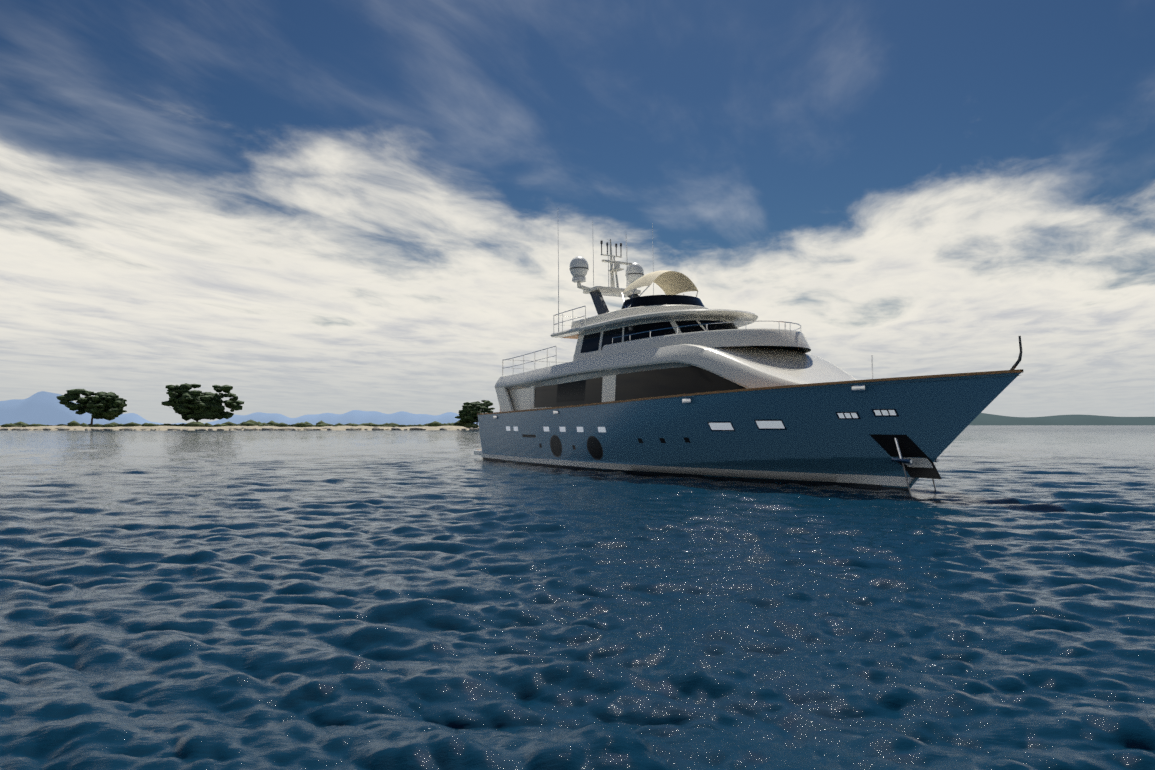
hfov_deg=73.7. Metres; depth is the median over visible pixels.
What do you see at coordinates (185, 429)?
shore rocks
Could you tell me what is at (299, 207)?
sky
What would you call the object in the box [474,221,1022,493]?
yacht
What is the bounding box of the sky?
[0,0,1154,423]
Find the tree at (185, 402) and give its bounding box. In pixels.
[162,383,243,421]
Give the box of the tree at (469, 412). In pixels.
[455,400,494,427]
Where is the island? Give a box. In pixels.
[0,426,478,430]
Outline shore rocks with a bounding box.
[0,427,477,430]
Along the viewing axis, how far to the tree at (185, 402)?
328.69 m
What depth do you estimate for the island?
309.56 m
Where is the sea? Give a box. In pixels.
[0,425,1154,769]
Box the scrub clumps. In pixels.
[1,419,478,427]
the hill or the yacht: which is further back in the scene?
the hill
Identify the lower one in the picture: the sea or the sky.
the sea
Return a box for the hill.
[969,413,1154,424]
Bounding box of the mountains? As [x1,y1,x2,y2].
[0,391,478,424]

